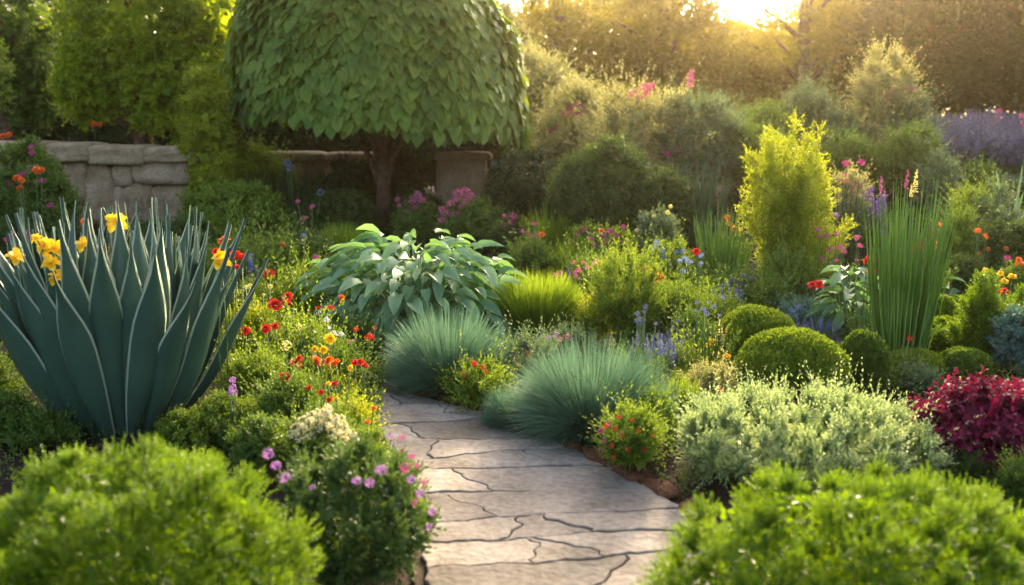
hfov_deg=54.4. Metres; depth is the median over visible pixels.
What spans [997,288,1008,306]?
geranium
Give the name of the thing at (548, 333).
ground cover
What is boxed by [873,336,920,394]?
geranium
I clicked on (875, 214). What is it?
salvia
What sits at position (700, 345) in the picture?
drift flower
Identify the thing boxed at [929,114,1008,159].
lavender
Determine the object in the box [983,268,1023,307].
marigold
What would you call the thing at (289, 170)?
dusk flower
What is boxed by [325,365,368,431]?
marigold
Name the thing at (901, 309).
tall reeds
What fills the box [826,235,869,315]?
geranium
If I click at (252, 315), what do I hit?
leafy clump
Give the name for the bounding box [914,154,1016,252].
conifer shrub
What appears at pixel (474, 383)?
path shrub
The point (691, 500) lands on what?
edging rock
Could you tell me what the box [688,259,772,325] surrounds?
wildflower clump
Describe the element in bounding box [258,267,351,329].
leafy clump
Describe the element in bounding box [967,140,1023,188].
lavender
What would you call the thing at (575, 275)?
drift flower
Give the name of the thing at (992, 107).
hedge tree
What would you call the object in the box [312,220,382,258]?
round grass
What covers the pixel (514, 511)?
path
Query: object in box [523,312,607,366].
path shrub
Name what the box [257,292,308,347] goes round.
poppy
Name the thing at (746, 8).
sky
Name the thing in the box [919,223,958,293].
geranium
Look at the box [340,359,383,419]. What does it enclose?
poppy
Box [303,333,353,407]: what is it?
marigold
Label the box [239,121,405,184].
hedge tree
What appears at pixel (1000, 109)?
back bloom
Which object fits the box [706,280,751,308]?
salvia
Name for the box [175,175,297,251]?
ivy shrub
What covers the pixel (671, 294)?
wildflower clump
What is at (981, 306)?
golden cone
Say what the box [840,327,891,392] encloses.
boxwood ball
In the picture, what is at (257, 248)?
leafy clump
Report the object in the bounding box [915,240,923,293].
geranium
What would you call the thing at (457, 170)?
stone pier
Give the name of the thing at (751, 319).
boxwood ball
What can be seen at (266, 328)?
poppy
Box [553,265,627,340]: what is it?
path shrub
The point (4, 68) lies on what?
ivy tree
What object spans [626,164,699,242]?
leafy shrub
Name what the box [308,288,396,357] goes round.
leafy clump
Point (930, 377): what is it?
leafy herb
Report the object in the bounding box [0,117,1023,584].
ground
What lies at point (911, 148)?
shrub
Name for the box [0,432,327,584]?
lime bush
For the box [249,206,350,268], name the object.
leafy clump
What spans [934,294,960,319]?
boxwood ball
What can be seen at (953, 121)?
lavender
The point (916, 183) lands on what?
foxglove
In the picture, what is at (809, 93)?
shrub
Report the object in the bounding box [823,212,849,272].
drift flower
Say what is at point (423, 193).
dark shrub
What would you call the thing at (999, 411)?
crimson bush
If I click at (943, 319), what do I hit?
boxwood ball
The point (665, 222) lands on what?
shrub
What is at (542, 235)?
poppy
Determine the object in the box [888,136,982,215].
shrub
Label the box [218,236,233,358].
marigold
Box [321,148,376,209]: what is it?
dark shrub
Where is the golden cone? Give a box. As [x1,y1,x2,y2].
[929,266,1023,369]
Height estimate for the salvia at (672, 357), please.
0.290 m
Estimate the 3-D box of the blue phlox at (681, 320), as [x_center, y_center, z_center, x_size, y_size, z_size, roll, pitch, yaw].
[1.317,0.237,7.151,0.612,0.537,0.678,0,10,0]
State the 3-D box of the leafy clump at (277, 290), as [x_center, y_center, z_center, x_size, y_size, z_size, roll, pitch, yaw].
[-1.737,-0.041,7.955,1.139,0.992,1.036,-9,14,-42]
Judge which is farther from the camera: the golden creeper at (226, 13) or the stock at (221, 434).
the golden creeper at (226, 13)
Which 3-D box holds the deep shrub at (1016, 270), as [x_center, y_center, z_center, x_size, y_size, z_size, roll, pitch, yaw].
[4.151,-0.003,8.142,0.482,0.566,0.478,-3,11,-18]
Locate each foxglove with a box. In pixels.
[880,170,908,267]
[907,169,917,267]
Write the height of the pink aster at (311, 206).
0.779 m
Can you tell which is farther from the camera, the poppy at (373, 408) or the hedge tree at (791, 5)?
the hedge tree at (791, 5)
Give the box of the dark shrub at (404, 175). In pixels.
[359,149,433,205]
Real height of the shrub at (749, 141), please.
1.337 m
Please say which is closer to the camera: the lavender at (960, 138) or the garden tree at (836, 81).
the lavender at (960, 138)
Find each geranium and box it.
[808,280,823,332]
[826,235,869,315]
[842,256,872,335]
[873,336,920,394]
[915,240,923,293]
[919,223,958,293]
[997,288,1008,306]
[998,257,1023,305]
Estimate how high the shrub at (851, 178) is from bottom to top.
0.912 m
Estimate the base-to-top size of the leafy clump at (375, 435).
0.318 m
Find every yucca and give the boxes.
[962,143,1002,179]
[990,160,1023,220]
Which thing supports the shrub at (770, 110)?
on the ground at (672, 471)
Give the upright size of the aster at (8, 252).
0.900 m
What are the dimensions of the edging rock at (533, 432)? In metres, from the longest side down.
0.252 x 0.129 x 0.078 m
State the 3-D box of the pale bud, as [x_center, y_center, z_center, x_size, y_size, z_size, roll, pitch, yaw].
[1.361,0.362,6.464,0.256,0.409,0.298,0,10,0]
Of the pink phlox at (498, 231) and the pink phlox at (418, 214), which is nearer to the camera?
the pink phlox at (498, 231)
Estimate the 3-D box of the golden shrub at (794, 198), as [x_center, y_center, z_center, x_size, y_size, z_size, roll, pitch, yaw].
[2.582,-0.758,9.351,1.223,1.951,1.271,0,10,0]
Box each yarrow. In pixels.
[263,340,311,396]
[285,323,309,379]
[305,317,362,399]
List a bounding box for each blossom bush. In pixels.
[480,14,604,176]
[519,51,633,180]
[553,54,720,188]
[644,64,782,195]
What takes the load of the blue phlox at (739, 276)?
on the ground at (672, 471)
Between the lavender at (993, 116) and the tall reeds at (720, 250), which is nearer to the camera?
the tall reeds at (720, 250)
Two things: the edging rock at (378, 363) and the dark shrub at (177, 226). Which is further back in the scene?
the dark shrub at (177, 226)
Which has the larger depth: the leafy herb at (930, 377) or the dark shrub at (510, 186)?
the dark shrub at (510, 186)
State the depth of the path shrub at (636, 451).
4.64 m
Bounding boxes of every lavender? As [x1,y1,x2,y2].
[918,128,990,182]
[924,112,961,126]
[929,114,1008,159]
[931,115,986,133]
[931,123,1023,179]
[945,110,1022,136]
[951,108,1023,125]
[961,119,1020,163]
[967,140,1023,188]
[992,140,1023,189]
[993,111,1023,124]
[997,127,1023,165]
[1003,124,1023,147]
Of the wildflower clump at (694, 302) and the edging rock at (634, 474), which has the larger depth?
the wildflower clump at (694, 302)
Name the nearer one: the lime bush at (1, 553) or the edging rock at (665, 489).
the lime bush at (1, 553)
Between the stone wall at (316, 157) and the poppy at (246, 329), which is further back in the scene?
the stone wall at (316, 157)
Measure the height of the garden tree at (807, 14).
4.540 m
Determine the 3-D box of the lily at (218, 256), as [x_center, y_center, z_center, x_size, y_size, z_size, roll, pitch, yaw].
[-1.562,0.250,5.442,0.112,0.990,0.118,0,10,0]
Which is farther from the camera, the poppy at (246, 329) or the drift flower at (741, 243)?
the drift flower at (741, 243)
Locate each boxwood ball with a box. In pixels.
[711,303,796,360]
[731,325,852,408]
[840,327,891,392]
[888,347,948,381]
[927,314,959,353]
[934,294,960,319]
[939,345,998,385]
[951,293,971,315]
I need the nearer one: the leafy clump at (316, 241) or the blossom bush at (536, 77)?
the leafy clump at (316, 241)
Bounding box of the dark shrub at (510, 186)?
[478,142,564,228]
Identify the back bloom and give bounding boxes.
[994,108,1002,125]
[1019,113,1023,125]
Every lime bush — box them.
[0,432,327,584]
[0,549,8,566]
[630,454,1023,584]
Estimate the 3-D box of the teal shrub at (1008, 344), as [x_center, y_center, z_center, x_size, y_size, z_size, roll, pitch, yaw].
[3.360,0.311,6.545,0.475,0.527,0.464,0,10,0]
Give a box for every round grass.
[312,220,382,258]
[517,202,572,255]
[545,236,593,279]
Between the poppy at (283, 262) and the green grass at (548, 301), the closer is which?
the green grass at (548, 301)
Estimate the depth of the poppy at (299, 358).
5.49 m
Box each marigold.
[0,132,11,140]
[0,166,61,251]
[91,121,102,141]
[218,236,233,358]
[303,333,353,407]
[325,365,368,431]
[691,339,722,368]
[717,353,738,393]
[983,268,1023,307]
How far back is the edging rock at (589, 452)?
4.89 m
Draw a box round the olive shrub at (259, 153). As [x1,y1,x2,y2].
[231,128,326,213]
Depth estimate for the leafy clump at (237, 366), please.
5.67 m
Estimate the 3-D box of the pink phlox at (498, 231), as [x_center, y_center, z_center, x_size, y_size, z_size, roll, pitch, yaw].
[-0.008,-0.705,11.789,0.622,0.650,0.639,10,14,43]
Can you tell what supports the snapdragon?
on the ground at (672, 471)
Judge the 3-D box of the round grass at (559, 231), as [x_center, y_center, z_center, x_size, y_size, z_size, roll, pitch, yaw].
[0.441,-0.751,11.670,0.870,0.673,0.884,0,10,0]
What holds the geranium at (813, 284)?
on the ground at (672, 471)
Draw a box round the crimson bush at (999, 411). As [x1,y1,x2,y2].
[906,364,1023,480]
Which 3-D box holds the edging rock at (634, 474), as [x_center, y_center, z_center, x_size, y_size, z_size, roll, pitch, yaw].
[0.564,0.861,4.722,0.134,0.081,0.254,-7,13,-27]
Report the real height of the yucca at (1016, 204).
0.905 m
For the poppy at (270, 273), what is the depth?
8.02 m
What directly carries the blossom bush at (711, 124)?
on the ground at (672, 471)
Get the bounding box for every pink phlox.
[387,191,441,243]
[429,187,505,252]
[484,207,530,258]
[562,217,601,256]
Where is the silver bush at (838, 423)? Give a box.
[659,352,978,506]
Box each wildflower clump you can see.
[554,218,653,298]
[574,221,685,333]
[639,252,731,330]
[663,260,736,333]
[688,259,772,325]
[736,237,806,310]
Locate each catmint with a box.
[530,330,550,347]
[650,328,694,361]
[797,320,840,341]
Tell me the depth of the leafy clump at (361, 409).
5.08 m
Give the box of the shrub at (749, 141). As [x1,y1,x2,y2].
[689,101,810,195]
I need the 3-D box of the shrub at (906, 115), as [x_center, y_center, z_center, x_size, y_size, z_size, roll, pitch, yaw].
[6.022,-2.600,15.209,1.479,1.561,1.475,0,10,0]
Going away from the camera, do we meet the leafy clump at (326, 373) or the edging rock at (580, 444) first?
the edging rock at (580, 444)
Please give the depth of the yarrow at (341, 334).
5.89 m
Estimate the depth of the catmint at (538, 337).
7.35 m
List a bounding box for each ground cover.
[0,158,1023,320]
[0,287,1023,584]
[0,289,1020,579]
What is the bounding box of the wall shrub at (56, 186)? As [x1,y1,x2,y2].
[0,133,86,252]
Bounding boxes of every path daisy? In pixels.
[388,434,414,481]
[400,448,429,490]
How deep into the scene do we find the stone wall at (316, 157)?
17.13 m
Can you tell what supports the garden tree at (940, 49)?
on the ground at (672, 471)
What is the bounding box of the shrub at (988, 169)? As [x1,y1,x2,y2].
[954,151,1021,204]
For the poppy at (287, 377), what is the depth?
5.25 m
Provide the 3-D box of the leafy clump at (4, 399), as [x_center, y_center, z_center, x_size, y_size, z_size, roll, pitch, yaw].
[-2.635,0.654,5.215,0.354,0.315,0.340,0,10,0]
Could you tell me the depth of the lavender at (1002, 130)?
14.10 m
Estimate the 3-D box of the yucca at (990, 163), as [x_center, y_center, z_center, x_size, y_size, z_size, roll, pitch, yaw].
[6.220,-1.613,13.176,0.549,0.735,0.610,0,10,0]
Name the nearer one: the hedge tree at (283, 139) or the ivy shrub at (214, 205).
the ivy shrub at (214, 205)
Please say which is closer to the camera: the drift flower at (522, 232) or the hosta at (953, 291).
the hosta at (953, 291)
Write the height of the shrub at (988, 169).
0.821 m
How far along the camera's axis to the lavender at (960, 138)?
13.23 m
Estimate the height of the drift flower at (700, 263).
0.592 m
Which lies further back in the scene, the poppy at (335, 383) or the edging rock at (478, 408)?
the edging rock at (478, 408)
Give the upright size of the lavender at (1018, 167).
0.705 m
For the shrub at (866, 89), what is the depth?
15.00 m
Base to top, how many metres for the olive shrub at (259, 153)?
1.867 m
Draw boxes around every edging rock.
[372,362,394,373]
[408,386,437,397]
[436,391,470,405]
[466,401,486,412]
[521,427,555,437]
[555,437,585,450]
[581,444,620,466]
[611,463,651,482]
[641,479,681,499]
[678,497,708,521]
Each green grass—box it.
[487,266,588,338]
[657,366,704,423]
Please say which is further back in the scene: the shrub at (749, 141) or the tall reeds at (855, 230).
the shrub at (749, 141)
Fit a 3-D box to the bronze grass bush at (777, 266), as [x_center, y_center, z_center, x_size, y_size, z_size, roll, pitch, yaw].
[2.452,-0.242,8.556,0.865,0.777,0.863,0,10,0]
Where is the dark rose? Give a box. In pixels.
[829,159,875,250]
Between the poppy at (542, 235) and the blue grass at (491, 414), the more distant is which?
the poppy at (542, 235)
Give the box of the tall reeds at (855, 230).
[821,178,870,260]
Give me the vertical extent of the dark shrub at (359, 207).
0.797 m
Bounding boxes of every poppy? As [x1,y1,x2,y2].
[238,326,272,372]
[249,323,293,380]
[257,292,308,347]
[261,269,275,309]
[268,372,299,418]
[273,242,298,286]
[289,355,315,387]
[297,385,342,444]
[306,305,347,347]
[309,355,359,407]
[324,396,332,403]
[331,381,344,403]
[332,294,362,339]
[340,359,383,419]
[347,327,393,390]
[364,405,395,452]
[539,232,544,278]
[598,228,603,252]
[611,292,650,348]
[618,313,660,343]
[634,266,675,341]
[676,248,714,292]
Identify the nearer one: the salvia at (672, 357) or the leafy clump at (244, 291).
the salvia at (672, 357)
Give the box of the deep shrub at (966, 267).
[938,251,994,294]
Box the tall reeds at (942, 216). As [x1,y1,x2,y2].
[928,193,972,233]
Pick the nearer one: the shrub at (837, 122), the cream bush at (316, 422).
the cream bush at (316, 422)
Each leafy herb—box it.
[484,209,571,283]
[618,360,700,446]
[886,339,967,393]
[922,431,1005,492]
[968,435,1023,508]
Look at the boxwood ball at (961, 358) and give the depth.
6.30 m
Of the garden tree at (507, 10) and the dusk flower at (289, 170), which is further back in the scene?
the garden tree at (507, 10)
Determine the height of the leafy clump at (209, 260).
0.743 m
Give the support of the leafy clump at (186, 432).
on the ground at (672, 471)
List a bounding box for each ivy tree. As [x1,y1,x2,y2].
[0,0,65,140]
[0,37,19,133]
[38,0,254,166]
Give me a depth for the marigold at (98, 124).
14.77 m
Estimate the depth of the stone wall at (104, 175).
13.95 m
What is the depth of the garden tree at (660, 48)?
23.55 m
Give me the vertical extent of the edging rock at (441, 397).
0.086 m
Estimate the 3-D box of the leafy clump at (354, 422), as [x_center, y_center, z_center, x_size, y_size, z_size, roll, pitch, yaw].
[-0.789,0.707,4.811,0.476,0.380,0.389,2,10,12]
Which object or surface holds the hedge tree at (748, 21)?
on the ground at (672, 471)
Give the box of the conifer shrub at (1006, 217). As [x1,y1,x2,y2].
[951,167,1023,264]
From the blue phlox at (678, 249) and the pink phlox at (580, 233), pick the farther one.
the pink phlox at (580, 233)
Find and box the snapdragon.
[212,248,244,372]
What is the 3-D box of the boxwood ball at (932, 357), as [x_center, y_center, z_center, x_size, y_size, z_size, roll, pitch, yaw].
[2.622,0.474,6.467,0.453,0.238,0.464,0,10,0]
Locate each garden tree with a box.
[496,0,538,49]
[513,0,634,113]
[578,0,755,122]
[689,23,817,134]
[742,0,867,110]
[781,0,908,123]
[834,0,1023,121]
[958,0,1023,118]
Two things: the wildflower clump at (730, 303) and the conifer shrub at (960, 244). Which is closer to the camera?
the wildflower clump at (730, 303)
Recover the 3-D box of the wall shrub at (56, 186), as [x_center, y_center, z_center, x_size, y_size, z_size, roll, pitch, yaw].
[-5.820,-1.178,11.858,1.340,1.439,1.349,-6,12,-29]
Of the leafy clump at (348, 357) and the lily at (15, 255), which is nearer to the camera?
the lily at (15, 255)
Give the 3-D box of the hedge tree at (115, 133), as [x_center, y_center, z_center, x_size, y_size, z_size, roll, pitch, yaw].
[-6.768,-2.883,18.922,3.345,2.106,3.012,0,10,0]
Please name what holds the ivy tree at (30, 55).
on the ground at (672, 471)
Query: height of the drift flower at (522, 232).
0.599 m
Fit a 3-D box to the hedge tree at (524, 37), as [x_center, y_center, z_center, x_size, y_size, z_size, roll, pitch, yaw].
[-1.026,-4.033,20.578,4.116,3.835,3.252,0,10,0]
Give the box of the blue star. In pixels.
[292,233,319,280]
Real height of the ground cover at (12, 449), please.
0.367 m
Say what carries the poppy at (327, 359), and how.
on the ground at (672, 471)
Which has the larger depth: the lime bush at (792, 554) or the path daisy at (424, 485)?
the path daisy at (424, 485)
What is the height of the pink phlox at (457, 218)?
0.902 m
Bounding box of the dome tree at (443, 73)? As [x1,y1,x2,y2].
[217,0,532,228]
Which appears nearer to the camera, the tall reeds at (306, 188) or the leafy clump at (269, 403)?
the leafy clump at (269, 403)
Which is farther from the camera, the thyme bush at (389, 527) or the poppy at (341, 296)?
the poppy at (341, 296)
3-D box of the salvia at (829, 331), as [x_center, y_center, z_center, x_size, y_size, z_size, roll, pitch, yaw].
[2.278,0.282,7.419,0.334,0.237,0.285,0,10,0]
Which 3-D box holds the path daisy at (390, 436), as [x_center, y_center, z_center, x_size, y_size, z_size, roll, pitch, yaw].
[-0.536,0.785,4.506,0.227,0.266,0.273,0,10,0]
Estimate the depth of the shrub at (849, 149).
13.08 m
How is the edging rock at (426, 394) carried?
on the ground at (672, 471)
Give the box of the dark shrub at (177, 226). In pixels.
[129,215,218,254]
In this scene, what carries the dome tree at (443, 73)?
on the ground at (672, 471)
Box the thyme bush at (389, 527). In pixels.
[263,429,446,584]
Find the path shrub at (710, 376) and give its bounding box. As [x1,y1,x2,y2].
[668,341,746,404]
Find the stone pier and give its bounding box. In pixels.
[433,151,491,215]
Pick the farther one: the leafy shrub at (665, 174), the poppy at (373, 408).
the leafy shrub at (665, 174)
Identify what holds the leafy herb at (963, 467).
on the ground at (672, 471)
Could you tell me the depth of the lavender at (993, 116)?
15.41 m
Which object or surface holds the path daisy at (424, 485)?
on the ground at (672, 471)
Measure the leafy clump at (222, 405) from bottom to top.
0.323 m
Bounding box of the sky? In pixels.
[1,0,1007,113]
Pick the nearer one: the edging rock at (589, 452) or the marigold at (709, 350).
the edging rock at (589, 452)
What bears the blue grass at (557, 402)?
on the ground at (672, 471)
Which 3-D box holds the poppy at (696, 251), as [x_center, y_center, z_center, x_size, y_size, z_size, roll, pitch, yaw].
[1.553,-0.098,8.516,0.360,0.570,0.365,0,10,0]
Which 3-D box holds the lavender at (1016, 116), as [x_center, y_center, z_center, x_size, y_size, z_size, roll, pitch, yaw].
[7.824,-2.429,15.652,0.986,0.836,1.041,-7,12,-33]
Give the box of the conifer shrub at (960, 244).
[913,194,1001,267]
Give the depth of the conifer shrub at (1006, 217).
9.80 m
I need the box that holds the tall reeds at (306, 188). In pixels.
[254,157,336,227]
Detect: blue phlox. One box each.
[638,219,709,290]
[657,291,727,352]
[701,240,768,303]
[761,272,833,327]
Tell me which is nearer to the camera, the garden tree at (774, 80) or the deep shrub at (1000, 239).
the deep shrub at (1000, 239)
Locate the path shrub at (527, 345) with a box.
[478,310,580,379]
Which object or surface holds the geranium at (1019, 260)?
on the ground at (672, 471)
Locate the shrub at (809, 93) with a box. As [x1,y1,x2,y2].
[751,44,858,146]
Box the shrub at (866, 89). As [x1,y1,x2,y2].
[830,25,944,151]
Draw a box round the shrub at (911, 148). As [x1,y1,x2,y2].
[853,93,971,194]
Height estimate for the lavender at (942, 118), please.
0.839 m
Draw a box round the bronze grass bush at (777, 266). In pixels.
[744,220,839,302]
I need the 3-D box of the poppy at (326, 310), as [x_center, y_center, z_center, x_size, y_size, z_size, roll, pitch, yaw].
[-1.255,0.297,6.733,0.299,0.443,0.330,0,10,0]
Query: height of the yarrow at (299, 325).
0.434 m
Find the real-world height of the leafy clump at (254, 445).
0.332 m
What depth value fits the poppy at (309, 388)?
5.11 m
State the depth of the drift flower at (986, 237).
8.76 m
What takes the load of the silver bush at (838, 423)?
on the ground at (672, 471)
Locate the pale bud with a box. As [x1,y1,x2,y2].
[706,319,733,377]
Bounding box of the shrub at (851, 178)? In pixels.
[821,155,883,231]
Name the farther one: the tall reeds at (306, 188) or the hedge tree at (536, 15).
the hedge tree at (536, 15)
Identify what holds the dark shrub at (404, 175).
on the ground at (672, 471)
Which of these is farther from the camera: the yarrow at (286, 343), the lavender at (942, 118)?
the lavender at (942, 118)
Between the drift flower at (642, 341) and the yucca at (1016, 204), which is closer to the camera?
the drift flower at (642, 341)
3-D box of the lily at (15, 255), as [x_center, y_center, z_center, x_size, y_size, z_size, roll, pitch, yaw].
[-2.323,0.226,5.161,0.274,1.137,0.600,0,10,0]
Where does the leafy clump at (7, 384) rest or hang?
on the ground at (672, 471)
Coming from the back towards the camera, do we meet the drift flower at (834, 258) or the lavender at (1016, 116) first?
the lavender at (1016, 116)
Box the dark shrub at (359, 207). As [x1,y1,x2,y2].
[294,186,384,234]
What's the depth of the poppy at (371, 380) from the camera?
6.15 m
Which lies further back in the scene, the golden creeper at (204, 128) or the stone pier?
the stone pier
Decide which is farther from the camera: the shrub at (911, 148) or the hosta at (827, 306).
the shrub at (911, 148)
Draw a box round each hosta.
[290,224,528,356]
[803,265,878,338]
[936,277,965,295]
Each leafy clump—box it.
[0,342,34,413]
[0,380,98,454]
[0,388,39,447]
[149,404,219,456]
[184,387,259,450]
[191,193,335,288]
[203,223,264,288]
[203,325,291,402]
[205,262,288,333]
[209,273,317,359]
[210,280,380,378]
[221,336,346,435]
[223,410,292,477]
[239,225,346,321]
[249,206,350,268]
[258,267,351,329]
[279,283,384,393]
[281,337,370,407]
[298,404,394,468]
[299,380,403,439]
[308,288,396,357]
[347,424,396,462]
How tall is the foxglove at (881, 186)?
1.224 m
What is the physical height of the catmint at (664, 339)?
0.254 m
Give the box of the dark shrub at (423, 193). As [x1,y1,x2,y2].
[381,183,448,231]
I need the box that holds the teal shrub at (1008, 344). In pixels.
[983,303,1023,373]
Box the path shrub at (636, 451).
[579,376,685,476]
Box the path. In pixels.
[347,364,719,584]
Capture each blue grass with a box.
[376,299,521,402]
[478,377,531,432]
[496,328,687,455]
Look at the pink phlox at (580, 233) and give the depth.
10.46 m
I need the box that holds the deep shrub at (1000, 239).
[972,215,1023,275]
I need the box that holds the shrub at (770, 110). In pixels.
[729,76,817,156]
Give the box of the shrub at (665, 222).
[632,201,688,271]
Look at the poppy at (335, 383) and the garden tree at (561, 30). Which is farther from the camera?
the garden tree at (561, 30)
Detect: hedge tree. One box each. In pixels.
[5,0,146,141]
[64,103,174,145]
[224,0,373,150]
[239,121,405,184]
[353,131,535,189]
[372,13,541,153]
[507,0,721,109]
[694,13,771,114]
[763,0,924,117]
[910,5,1023,121]
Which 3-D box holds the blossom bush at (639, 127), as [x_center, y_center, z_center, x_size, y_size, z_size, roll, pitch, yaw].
[1.796,-2.262,14.317,2.407,2.240,2.659,0,10,0]
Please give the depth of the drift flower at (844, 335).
7.40 m
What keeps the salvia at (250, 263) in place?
on the ground at (672, 471)
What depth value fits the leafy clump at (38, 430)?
5.06 m
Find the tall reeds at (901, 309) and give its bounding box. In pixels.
[862,165,959,351]
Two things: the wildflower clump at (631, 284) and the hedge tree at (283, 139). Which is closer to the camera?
the wildflower clump at (631, 284)
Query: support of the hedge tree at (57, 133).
on the ground at (672, 471)
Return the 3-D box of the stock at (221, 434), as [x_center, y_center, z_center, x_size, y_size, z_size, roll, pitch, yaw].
[-1.421,0.622,5.091,0.253,0.382,0.273,-6,12,-32]
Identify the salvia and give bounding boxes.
[235,253,265,285]
[641,334,687,377]
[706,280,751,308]
[796,314,841,339]
[832,185,893,244]
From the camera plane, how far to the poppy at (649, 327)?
7.38 m
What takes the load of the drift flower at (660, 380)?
on the ground at (672, 471)
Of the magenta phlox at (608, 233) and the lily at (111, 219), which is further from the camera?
the magenta phlox at (608, 233)
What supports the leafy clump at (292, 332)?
on the ground at (672, 471)
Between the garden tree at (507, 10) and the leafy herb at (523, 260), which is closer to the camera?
the leafy herb at (523, 260)
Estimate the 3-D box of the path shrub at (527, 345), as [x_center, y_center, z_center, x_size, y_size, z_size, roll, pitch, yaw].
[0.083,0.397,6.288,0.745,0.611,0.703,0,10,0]
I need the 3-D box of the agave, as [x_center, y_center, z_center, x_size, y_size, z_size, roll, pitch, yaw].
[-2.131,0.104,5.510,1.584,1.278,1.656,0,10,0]
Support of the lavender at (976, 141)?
on the ground at (672, 471)
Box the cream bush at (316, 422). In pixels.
[266,370,365,471]
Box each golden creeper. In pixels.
[172,63,239,196]
[204,1,228,16]
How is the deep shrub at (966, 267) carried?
on the ground at (672, 471)
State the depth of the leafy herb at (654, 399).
5.03 m
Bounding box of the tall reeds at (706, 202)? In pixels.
[650,152,730,247]
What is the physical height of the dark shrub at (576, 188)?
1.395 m
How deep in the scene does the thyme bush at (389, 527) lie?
3.50 m
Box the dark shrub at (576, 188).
[540,128,672,234]
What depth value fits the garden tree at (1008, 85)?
21.49 m
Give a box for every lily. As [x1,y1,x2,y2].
[4,233,60,285]
[74,236,93,443]
[104,212,127,252]
[211,248,230,394]
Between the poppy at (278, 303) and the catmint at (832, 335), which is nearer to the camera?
the poppy at (278, 303)
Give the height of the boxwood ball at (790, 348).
0.499 m
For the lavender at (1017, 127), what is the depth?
14.24 m
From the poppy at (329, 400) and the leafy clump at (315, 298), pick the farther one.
the leafy clump at (315, 298)
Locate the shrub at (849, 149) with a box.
[801,102,900,190]
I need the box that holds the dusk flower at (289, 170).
[283,160,324,235]
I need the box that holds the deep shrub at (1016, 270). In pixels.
[996,259,1023,304]
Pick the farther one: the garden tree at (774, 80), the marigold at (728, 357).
the garden tree at (774, 80)
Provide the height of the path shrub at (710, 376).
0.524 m
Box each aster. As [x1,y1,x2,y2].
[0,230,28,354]
[286,199,325,245]
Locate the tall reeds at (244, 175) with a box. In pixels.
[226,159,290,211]
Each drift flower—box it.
[223,283,290,355]
[511,222,550,256]
[564,260,599,328]
[601,331,683,406]
[609,304,674,382]
[660,253,719,302]
[671,296,741,379]
[708,214,753,268]
[793,227,863,302]
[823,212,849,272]
[823,329,848,343]
[948,228,1014,284]
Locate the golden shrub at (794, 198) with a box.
[722,109,859,281]
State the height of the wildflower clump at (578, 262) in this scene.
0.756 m
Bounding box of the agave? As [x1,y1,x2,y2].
[0,197,268,438]
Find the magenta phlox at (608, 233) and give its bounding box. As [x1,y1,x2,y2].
[577,219,643,276]
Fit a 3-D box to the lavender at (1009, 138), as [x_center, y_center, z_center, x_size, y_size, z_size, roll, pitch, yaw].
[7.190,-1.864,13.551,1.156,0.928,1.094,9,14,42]
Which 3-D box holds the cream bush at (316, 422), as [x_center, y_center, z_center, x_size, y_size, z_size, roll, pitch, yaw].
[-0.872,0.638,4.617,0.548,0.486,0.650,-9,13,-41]
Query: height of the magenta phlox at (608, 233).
0.634 m
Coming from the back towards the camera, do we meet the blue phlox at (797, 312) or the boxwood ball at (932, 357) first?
the blue phlox at (797, 312)
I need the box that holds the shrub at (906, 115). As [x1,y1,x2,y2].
[870,71,955,161]
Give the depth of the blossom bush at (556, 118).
15.15 m
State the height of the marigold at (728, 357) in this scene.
0.270 m
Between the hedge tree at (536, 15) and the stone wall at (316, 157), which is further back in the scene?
the hedge tree at (536, 15)
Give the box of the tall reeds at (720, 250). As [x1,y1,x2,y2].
[693,206,755,291]
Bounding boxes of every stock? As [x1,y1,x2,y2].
[210,377,255,455]
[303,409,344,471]
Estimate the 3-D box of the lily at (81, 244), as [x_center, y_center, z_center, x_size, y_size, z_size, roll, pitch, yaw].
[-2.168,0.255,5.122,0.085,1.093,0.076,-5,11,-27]
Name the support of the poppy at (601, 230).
on the ground at (672, 471)
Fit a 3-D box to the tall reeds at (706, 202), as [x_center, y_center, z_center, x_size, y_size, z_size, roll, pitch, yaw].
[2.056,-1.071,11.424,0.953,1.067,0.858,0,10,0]
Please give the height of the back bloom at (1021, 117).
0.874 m
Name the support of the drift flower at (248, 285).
on the ground at (672, 471)
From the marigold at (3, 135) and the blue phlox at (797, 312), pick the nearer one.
the blue phlox at (797, 312)
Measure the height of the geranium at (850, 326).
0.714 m
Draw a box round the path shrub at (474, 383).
[419,330,522,412]
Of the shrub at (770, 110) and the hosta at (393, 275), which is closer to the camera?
the hosta at (393, 275)
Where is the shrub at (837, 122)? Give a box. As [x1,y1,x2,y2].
[800,89,893,160]
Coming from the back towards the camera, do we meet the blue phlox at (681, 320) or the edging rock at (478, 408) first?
the blue phlox at (681, 320)
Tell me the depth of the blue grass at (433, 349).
6.06 m
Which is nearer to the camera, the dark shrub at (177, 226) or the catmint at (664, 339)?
the catmint at (664, 339)
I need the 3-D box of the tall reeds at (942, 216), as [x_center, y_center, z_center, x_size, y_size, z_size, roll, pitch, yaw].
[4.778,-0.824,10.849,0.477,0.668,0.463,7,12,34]
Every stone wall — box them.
[0,141,202,234]
[235,151,374,200]

